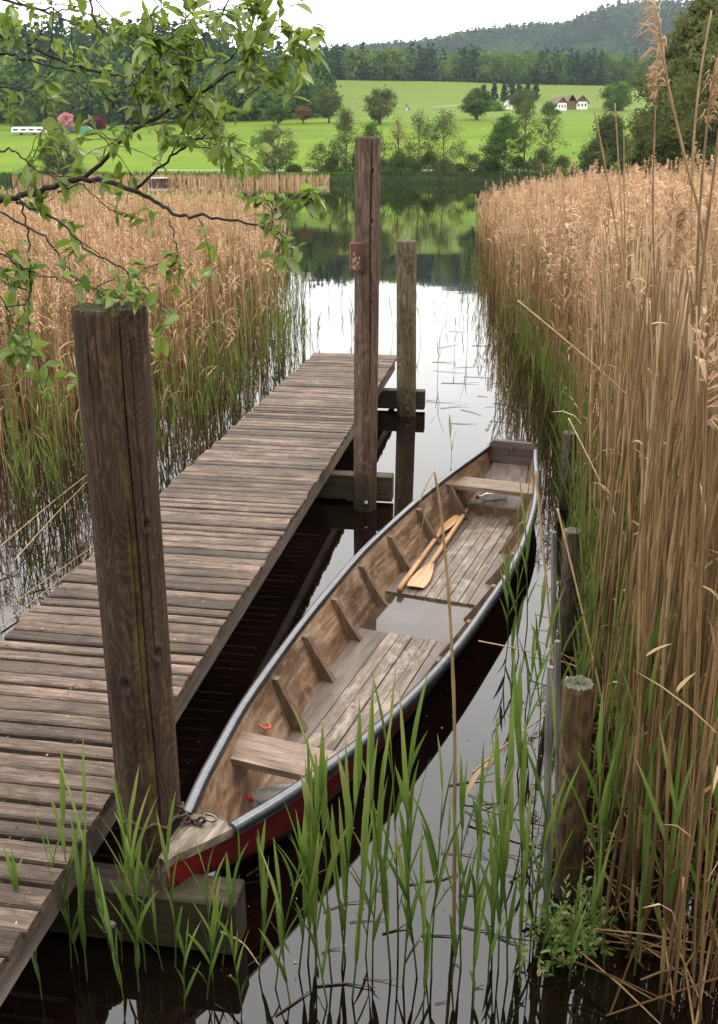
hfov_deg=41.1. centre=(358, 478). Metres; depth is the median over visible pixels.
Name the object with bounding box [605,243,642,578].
dry reed
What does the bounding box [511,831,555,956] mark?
green reed
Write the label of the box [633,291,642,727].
dry reed
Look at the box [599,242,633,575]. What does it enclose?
dry reed
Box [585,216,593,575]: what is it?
dry reed
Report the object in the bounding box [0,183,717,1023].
lake water
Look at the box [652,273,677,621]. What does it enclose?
dry reed
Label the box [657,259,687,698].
dry reed
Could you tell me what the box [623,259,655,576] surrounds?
dry reed
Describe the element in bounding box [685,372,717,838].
dry reed
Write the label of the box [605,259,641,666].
dry reed
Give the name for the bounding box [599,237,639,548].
dry reed
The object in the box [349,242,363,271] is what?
nameplate box
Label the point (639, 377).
dry reed
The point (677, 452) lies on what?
dry reed
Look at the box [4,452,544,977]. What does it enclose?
floating specks
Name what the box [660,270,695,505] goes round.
dry reed
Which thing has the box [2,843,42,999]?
green reed
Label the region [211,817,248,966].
green reed
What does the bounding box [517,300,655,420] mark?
broken reed
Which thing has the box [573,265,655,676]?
dry reed
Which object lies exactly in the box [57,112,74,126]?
blossom tree
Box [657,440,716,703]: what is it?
dry reed
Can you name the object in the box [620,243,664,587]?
dry reed
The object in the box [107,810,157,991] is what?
green reed
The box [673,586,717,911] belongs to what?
dry reed
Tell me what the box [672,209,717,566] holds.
dry reed
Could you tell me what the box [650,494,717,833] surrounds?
dry reed
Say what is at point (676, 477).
dry reed
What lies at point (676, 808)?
green reed
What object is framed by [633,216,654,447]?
dry reed
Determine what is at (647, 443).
dry reed
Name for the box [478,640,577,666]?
broken reed
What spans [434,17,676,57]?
hill
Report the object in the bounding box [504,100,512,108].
garden shed
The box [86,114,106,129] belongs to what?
copper tree
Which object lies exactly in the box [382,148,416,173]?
evergreen shrub
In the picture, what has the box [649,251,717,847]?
dry reed
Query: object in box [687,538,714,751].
dry reed
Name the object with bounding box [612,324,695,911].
dry reed
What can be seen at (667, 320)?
dry reed
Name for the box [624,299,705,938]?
dry reed
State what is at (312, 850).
green reed
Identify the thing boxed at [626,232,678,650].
dry reed
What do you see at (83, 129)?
covered trailer
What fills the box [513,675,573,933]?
green reed
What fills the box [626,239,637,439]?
dry reed
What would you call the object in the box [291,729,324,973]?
green reed
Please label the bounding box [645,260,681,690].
dry reed
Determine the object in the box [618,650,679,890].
green reed
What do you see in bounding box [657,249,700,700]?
dry reed
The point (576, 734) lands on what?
wooden stake
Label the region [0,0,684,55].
sky
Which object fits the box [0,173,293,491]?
reed bed
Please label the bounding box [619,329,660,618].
dry reed
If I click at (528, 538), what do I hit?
green reed
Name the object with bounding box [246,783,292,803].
bailer
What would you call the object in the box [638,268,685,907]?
dry reed
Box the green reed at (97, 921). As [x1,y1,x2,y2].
[90,894,109,948]
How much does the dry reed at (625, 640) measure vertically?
2.306 m
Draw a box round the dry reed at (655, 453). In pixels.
[629,283,670,663]
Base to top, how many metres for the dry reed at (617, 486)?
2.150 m
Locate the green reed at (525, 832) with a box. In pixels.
[513,785,531,987]
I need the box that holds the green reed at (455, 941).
[449,796,491,983]
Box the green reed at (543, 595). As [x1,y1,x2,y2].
[525,576,547,714]
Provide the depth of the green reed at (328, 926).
2.97 m
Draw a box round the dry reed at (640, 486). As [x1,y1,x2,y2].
[634,212,686,536]
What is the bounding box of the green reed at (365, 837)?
[351,738,377,999]
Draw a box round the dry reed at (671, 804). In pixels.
[669,264,711,819]
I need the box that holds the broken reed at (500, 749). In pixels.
[471,715,544,773]
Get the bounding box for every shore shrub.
[299,140,337,172]
[380,157,398,172]
[427,155,462,173]
[459,150,494,173]
[519,142,565,173]
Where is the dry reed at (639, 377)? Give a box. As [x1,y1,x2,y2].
[637,272,642,520]
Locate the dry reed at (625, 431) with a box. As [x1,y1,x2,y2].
[608,251,641,672]
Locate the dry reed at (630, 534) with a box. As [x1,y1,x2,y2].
[614,282,638,779]
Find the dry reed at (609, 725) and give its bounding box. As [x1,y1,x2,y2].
[600,288,678,802]
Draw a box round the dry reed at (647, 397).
[646,213,648,442]
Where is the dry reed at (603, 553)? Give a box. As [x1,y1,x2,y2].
[589,283,623,665]
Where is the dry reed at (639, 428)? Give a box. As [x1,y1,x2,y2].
[600,258,683,642]
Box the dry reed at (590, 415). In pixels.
[582,246,601,602]
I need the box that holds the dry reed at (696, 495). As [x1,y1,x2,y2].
[663,295,717,706]
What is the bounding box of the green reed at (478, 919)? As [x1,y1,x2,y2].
[469,818,488,1009]
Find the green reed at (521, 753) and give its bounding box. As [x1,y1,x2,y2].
[512,652,531,926]
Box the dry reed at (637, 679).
[590,333,717,924]
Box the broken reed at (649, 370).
[648,368,707,460]
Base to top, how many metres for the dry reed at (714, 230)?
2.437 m
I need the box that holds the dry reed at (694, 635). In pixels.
[636,452,717,934]
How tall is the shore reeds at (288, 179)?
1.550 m
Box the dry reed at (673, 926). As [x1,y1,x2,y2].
[664,633,717,983]
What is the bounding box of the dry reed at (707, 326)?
[678,277,710,799]
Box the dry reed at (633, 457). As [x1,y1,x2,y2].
[617,233,663,664]
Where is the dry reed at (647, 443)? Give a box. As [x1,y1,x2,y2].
[634,240,672,579]
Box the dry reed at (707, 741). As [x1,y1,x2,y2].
[689,680,717,849]
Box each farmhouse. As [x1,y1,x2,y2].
[551,97,568,110]
[575,95,589,109]
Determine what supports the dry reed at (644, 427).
in the lake water at (328, 541)
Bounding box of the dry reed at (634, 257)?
[631,217,634,463]
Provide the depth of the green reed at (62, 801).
3.01 m
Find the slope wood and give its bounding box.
[0,10,341,126]
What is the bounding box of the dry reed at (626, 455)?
[595,226,667,664]
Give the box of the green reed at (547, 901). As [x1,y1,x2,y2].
[525,820,570,976]
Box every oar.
[397,515,459,591]
[407,507,469,587]
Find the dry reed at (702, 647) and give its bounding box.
[667,511,717,870]
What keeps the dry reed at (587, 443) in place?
in the lake water at (328, 541)
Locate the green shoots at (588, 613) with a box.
[489,261,717,870]
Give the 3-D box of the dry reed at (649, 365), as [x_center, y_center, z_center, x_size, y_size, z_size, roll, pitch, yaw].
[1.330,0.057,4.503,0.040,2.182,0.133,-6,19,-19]
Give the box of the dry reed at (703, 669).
[675,545,717,849]
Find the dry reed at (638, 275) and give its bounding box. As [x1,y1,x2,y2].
[619,208,643,484]
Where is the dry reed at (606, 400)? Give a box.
[596,254,622,539]
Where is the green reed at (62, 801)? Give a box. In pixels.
[37,744,90,969]
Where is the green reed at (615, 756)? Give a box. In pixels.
[591,688,625,934]
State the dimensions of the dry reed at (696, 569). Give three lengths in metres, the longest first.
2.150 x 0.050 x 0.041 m
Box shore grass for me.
[0,168,598,183]
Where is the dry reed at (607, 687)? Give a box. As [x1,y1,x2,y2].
[590,263,652,851]
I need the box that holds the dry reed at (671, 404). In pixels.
[626,283,692,688]
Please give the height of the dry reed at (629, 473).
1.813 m
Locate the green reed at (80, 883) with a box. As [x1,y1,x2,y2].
[57,742,87,980]
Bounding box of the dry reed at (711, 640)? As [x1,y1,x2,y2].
[691,593,717,782]
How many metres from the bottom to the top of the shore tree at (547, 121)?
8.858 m
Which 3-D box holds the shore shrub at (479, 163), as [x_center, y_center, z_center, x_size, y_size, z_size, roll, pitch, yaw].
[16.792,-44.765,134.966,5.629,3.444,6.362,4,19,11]
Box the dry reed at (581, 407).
[577,264,584,579]
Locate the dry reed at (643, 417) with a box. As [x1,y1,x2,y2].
[628,248,668,544]
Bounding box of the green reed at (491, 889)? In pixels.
[476,817,504,985]
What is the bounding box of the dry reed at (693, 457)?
[640,283,714,871]
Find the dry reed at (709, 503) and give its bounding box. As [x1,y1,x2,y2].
[660,455,716,779]
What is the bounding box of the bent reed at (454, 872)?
[419,471,456,930]
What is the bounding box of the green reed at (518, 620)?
[498,510,526,656]
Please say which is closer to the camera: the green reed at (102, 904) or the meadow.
the green reed at (102, 904)
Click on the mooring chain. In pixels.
(185, 820)
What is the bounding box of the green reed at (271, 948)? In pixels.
[259,814,316,988]
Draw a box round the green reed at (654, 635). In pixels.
[615,533,677,860]
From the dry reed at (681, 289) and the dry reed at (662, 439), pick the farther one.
the dry reed at (681, 289)
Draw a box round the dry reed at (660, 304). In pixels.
[655,199,667,415]
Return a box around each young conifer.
[490,82,498,99]
[499,83,508,101]
[506,77,516,98]
[516,81,522,91]
[524,82,533,92]
[533,81,540,99]
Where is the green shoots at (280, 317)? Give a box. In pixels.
[0,266,311,524]
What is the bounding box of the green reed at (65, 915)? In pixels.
[27,798,78,963]
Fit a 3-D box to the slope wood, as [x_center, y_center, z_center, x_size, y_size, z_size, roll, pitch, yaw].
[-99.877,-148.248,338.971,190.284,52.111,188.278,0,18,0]
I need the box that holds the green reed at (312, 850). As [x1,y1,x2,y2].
[305,730,320,980]
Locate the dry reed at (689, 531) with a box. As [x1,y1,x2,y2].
[676,451,699,612]
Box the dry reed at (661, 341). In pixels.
[630,234,666,728]
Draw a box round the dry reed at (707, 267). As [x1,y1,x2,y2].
[669,220,713,539]
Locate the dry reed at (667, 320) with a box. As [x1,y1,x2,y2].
[665,198,676,520]
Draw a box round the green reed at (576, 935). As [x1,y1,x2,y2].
[561,858,588,981]
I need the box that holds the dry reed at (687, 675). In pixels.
[670,306,697,957]
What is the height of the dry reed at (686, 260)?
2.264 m
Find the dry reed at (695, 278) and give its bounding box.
[688,214,696,549]
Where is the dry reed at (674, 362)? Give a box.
[646,273,680,719]
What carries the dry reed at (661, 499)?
in the lake water at (328, 541)
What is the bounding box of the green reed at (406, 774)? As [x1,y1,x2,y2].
[396,667,429,984]
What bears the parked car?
on the meadow
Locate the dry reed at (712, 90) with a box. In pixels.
[690,52,717,636]
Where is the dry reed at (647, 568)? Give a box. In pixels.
[641,299,664,832]
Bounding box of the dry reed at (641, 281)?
[628,221,641,574]
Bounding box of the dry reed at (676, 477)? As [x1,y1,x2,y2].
[661,248,678,608]
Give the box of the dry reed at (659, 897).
[656,322,716,944]
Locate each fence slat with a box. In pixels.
[543,665,553,915]
[550,531,556,665]
[553,640,560,832]
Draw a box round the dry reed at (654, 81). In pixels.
[645,65,666,657]
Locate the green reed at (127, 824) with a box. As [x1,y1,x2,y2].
[97,763,157,973]
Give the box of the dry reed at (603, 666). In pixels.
[595,236,604,700]
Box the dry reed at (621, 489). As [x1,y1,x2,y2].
[597,267,645,708]
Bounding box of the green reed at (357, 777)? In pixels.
[330,697,361,970]
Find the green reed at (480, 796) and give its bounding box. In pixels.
[469,725,518,924]
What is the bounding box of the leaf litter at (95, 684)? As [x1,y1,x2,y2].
[0,362,338,935]
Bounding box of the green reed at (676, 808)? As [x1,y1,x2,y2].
[633,720,698,932]
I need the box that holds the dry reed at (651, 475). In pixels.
[603,309,679,839]
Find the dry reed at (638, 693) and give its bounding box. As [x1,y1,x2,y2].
[614,316,660,929]
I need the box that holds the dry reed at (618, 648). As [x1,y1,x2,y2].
[598,286,682,792]
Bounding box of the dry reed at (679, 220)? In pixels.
[619,195,699,860]
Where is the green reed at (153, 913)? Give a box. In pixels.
[127,851,162,969]
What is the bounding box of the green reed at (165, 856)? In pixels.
[156,792,182,967]
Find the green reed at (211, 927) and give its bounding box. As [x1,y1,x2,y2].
[179,834,225,981]
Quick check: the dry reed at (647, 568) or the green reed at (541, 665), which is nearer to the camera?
the dry reed at (647, 568)
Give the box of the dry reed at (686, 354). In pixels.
[678,295,688,473]
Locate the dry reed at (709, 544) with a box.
[671,483,717,819]
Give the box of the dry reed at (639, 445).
[629,209,647,644]
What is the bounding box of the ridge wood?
[308,42,671,86]
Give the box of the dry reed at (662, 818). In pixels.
[661,439,715,821]
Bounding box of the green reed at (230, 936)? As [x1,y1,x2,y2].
[216,914,248,1008]
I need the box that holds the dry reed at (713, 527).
[704,367,714,677]
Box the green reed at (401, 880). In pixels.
[383,761,418,978]
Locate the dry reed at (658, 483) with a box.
[635,272,681,654]
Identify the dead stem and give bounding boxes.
[0,475,86,546]
[0,546,93,612]
[0,559,87,627]
[14,484,84,559]
[220,931,258,964]
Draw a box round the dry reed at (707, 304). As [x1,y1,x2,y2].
[659,234,717,628]
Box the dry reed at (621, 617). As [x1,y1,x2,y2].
[607,259,677,700]
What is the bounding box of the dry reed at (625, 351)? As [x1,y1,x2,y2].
[602,193,639,571]
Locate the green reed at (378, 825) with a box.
[366,666,395,980]
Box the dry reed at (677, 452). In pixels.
[614,277,717,809]
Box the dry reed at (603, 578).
[588,259,627,680]
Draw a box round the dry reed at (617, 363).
[607,220,617,572]
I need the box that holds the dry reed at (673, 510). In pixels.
[672,294,675,617]
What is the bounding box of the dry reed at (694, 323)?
[648,235,717,577]
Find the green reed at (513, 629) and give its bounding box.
[509,615,515,699]
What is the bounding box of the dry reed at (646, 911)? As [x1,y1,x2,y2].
[638,314,689,955]
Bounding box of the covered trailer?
[79,127,92,132]
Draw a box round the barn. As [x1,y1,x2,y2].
[565,94,577,108]
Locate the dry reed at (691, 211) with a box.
[682,10,711,607]
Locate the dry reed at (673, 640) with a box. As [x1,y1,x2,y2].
[626,393,717,869]
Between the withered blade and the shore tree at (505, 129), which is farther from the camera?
the shore tree at (505, 129)
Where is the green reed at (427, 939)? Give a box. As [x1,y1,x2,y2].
[420,825,438,1009]
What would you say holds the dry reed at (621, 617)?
in the lake water at (328, 541)
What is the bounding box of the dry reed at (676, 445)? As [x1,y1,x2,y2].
[650,285,705,638]
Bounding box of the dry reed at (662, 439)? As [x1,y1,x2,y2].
[641,298,672,665]
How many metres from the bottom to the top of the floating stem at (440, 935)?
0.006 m
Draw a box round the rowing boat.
[157,439,539,891]
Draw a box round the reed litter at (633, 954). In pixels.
[531,578,717,1023]
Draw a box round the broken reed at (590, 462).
[568,418,627,541]
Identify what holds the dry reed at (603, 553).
in the lake water at (328, 541)
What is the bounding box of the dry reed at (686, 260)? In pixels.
[685,239,687,291]
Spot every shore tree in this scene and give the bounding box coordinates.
[195,120,250,171]
[247,122,302,171]
[321,107,363,171]
[356,120,391,161]
[387,115,410,170]
[398,108,435,172]
[418,109,468,171]
[472,111,531,172]
[515,92,546,170]
[525,109,570,171]
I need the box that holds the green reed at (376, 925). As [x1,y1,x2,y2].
[345,760,401,973]
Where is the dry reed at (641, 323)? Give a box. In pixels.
[624,239,645,529]
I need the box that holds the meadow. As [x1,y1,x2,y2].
[0,80,705,175]
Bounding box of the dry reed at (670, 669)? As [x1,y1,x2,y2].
[651,465,714,714]
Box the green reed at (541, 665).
[507,584,565,773]
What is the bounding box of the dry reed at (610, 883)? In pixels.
[601,292,688,949]
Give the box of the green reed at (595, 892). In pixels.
[581,830,609,976]
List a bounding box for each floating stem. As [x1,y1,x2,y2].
[275,988,312,1015]
[317,982,374,987]
[323,900,364,911]
[363,977,399,980]
[382,923,405,933]
[421,934,462,935]
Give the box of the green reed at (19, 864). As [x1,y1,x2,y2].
[1,851,25,882]
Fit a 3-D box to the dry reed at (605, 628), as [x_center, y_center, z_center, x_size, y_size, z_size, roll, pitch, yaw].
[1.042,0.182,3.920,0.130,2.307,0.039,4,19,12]
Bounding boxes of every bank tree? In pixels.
[622,79,696,179]
[625,0,717,180]
[648,2,717,177]
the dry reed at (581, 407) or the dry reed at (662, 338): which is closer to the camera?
the dry reed at (662, 338)
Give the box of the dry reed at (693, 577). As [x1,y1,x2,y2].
[661,445,716,761]
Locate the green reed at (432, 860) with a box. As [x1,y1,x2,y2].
[412,795,467,929]
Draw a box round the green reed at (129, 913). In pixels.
[96,769,165,971]
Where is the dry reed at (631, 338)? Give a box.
[593,108,650,571]
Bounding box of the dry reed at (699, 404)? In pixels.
[676,208,717,748]
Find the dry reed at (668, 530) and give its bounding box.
[666,243,676,597]
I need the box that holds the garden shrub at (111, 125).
[108,123,118,129]
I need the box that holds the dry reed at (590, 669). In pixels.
[588,268,666,678]
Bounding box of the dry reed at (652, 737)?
[635,302,701,891]
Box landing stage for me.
[149,177,167,183]
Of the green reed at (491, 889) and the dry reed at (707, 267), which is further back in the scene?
the dry reed at (707, 267)
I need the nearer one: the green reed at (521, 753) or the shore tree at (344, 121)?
the green reed at (521, 753)
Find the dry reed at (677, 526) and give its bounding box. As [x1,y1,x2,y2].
[653,285,694,713]
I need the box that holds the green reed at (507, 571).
[499,527,523,641]
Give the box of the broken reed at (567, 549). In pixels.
[556,508,601,696]
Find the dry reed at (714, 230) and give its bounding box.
[706,191,717,308]
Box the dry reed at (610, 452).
[586,258,634,673]
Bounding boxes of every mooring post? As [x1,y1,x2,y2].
[71,300,181,936]
[354,136,380,511]
[396,239,416,416]
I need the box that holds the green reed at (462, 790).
[437,756,476,968]
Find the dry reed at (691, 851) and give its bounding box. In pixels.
[660,653,717,1022]
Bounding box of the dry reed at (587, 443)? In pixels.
[581,201,589,582]
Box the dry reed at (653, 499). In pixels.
[632,275,686,712]
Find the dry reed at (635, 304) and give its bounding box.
[628,254,645,540]
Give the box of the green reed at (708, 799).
[683,691,717,922]
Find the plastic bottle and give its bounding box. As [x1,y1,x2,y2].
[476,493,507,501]
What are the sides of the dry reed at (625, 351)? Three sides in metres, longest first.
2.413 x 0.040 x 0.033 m
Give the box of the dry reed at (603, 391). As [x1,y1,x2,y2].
[593,244,612,548]
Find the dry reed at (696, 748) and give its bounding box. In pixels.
[676,650,713,898]
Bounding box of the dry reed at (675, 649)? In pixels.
[673,295,695,672]
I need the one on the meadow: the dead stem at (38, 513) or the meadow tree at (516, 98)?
the meadow tree at (516, 98)
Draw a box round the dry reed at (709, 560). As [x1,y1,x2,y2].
[706,541,711,583]
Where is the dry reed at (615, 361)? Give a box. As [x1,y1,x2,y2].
[611,246,616,595]
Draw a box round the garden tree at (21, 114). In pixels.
[4,106,36,127]
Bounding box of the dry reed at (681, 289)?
[677,230,685,329]
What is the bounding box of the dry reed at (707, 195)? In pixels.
[705,175,707,280]
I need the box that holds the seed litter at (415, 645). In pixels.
[330,539,459,706]
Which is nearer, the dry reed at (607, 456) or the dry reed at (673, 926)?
the dry reed at (673, 926)
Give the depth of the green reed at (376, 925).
3.02 m
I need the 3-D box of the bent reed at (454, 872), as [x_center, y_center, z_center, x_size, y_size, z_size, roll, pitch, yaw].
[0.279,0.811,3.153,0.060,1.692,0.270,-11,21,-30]
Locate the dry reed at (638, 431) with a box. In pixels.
[609,267,666,654]
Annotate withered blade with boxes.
[465,745,507,798]
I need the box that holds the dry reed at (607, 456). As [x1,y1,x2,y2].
[592,272,608,706]
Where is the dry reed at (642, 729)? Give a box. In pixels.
[623,313,660,915]
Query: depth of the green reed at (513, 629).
4.34 m
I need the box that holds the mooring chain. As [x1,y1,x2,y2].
[122,801,206,830]
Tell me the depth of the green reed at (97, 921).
3.19 m
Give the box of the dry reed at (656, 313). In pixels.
[634,209,660,585]
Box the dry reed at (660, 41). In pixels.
[627,0,717,451]
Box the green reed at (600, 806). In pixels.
[562,685,624,969]
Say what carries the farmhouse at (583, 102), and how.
on the meadow
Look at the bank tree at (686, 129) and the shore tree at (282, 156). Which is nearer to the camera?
the bank tree at (686, 129)
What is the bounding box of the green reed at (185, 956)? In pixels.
[176,921,200,1010]
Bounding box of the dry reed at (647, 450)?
[634,285,666,541]
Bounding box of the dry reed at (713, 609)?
[685,567,717,846]
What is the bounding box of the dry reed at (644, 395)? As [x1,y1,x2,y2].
[621,217,661,568]
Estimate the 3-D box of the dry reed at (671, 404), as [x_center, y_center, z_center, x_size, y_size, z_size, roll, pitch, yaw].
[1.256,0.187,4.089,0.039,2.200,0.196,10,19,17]
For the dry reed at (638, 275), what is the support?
in the lake water at (328, 541)
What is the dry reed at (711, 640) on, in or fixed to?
in the lake water at (328, 541)
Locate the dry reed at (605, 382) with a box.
[597,242,607,529]
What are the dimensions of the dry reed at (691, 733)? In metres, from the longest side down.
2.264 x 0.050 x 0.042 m
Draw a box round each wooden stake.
[553,675,594,902]
[558,527,580,651]
[559,430,576,509]
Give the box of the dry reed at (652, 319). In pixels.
[649,218,652,670]
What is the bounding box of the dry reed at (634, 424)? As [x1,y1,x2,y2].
[626,218,658,491]
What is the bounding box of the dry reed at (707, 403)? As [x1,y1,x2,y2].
[676,238,717,752]
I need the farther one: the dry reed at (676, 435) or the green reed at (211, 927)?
the dry reed at (676, 435)
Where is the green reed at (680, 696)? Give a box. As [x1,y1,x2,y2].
[630,541,693,745]
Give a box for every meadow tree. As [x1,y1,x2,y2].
[266,96,291,124]
[293,105,311,122]
[313,87,346,122]
[358,85,398,123]
[457,86,495,119]
[504,87,536,117]
[596,80,635,110]
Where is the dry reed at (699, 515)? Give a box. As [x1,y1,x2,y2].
[640,421,717,800]
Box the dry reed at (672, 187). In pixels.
[639,174,696,775]
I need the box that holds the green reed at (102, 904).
[89,851,124,1003]
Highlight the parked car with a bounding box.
[63,127,75,132]
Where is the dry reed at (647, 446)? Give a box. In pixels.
[619,278,662,658]
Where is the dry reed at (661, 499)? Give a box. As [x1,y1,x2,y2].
[634,292,684,723]
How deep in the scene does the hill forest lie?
1242.97 m
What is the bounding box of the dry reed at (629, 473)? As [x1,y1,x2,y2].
[614,103,632,589]
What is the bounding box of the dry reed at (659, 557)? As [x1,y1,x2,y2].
[651,261,672,672]
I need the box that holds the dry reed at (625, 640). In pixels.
[597,259,685,872]
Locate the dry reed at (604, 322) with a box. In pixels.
[600,216,611,541]
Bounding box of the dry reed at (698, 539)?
[693,426,709,571]
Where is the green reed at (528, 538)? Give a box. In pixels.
[515,469,538,626]
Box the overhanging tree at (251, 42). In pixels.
[0,0,330,400]
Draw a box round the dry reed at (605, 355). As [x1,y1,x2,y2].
[602,219,607,529]
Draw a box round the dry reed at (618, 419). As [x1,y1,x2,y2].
[610,286,623,550]
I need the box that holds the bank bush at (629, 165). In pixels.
[626,155,633,177]
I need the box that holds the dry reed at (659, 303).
[600,268,662,737]
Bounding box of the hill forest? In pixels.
[275,0,714,66]
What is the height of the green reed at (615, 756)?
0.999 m
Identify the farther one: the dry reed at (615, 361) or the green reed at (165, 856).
the dry reed at (615, 361)
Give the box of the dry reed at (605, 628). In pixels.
[591,233,656,748]
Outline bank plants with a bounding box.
[516,869,618,978]
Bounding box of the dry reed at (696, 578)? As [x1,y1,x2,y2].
[688,376,717,704]
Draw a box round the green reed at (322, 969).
[275,802,330,1005]
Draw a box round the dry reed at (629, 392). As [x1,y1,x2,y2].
[609,263,635,713]
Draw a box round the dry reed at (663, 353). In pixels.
[649,271,669,575]
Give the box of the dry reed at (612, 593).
[594,245,652,816]
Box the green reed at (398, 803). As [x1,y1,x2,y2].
[371,662,430,960]
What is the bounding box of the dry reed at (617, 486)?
[595,262,644,679]
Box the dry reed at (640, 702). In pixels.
[627,326,669,958]
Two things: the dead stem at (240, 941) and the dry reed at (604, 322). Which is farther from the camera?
the dry reed at (604, 322)
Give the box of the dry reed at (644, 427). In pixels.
[628,298,647,901]
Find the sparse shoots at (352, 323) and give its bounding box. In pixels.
[204,233,555,458]
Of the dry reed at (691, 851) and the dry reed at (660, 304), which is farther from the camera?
the dry reed at (660, 304)
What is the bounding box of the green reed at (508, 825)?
[483,764,513,971]
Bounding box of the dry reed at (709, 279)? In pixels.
[706,256,711,304]
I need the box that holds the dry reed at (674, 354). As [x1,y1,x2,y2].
[628,240,694,672]
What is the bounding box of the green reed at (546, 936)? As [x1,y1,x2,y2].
[538,763,580,968]
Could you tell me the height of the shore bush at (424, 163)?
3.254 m
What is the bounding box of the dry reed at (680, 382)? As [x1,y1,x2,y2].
[612,256,701,812]
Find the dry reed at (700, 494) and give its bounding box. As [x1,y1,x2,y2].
[652,389,717,760]
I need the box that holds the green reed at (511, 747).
[489,684,514,940]
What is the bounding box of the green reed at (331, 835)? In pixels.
[314,754,347,961]
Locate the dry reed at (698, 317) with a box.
[674,132,717,737]
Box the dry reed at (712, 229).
[646,206,717,734]
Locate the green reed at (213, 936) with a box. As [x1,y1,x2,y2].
[188,887,228,1000]
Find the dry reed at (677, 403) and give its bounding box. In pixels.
[658,283,688,680]
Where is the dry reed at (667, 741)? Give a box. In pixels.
[658,302,717,809]
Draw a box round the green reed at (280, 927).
[259,836,290,1002]
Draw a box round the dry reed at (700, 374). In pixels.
[679,272,713,514]
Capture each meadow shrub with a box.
[488,100,509,110]
[540,100,561,114]
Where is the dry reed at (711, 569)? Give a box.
[699,507,717,677]
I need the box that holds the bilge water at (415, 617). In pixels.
[335,593,473,749]
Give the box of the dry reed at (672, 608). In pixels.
[644,291,705,885]
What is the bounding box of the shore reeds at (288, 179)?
[12,172,330,183]
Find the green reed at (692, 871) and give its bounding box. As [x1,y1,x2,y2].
[671,751,717,975]
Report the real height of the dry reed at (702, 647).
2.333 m
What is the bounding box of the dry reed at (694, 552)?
[687,269,704,767]
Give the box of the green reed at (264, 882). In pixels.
[256,822,278,976]
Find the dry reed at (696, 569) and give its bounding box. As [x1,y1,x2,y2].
[668,339,717,946]
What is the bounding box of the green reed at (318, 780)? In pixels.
[296,731,322,963]
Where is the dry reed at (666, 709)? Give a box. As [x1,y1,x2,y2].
[621,472,717,904]
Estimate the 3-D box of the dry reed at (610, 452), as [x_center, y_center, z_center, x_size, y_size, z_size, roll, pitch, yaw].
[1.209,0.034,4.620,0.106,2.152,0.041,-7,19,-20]
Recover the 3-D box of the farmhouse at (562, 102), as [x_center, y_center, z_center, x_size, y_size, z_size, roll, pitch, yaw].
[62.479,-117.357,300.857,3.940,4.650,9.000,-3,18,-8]
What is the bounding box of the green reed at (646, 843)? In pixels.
[633,754,654,975]
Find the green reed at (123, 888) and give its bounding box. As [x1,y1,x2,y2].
[113,811,131,962]
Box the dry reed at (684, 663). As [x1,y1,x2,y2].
[666,325,691,943]
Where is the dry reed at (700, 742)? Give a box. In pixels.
[685,632,717,830]
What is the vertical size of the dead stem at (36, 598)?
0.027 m
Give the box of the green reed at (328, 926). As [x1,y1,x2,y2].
[289,706,350,983]
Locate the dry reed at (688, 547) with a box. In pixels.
[648,483,701,701]
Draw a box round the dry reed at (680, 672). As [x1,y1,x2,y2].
[663,299,717,861]
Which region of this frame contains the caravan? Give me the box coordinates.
[11,127,46,134]
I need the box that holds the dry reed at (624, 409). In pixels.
[614,257,632,650]
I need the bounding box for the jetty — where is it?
[0,353,425,1006]
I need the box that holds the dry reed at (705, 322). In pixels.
[669,264,717,528]
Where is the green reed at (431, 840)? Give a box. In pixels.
[403,734,458,979]
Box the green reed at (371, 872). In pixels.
[349,808,379,955]
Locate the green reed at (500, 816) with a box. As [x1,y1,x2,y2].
[493,714,522,979]
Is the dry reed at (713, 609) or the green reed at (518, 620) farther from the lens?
the green reed at (518, 620)
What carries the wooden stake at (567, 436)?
in the lake water at (328, 541)
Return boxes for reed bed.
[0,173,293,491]
[474,142,717,1023]
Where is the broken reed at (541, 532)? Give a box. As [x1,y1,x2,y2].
[534,471,553,661]
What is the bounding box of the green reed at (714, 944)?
[709,929,717,959]
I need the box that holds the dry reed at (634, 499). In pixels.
[631,274,647,619]
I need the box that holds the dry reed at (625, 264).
[623,130,629,565]
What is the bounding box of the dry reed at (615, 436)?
[587,253,649,602]
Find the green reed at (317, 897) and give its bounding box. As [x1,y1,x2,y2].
[304,804,320,945]
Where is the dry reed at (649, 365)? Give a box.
[645,259,652,447]
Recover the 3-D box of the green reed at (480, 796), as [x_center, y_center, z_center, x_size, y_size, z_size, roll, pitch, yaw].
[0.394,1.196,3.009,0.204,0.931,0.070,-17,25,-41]
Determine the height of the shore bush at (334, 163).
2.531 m
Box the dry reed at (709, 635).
[698,592,717,697]
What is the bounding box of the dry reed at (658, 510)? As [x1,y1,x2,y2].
[628,279,675,849]
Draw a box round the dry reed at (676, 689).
[657,340,698,1013]
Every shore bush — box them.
[34,130,86,173]
[284,164,303,171]
[320,155,344,171]
[346,150,354,171]
[401,154,424,171]
[418,149,437,169]
[447,162,470,171]
[482,161,510,171]
[506,154,531,171]
[547,154,575,171]
[564,109,631,180]
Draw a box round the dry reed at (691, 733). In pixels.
[687,593,707,770]
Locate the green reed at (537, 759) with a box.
[521,643,551,817]
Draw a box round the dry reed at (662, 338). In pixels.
[647,246,666,542]
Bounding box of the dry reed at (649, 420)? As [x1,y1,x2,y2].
[629,266,660,632]
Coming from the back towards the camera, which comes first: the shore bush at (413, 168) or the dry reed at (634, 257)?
the shore bush at (413, 168)

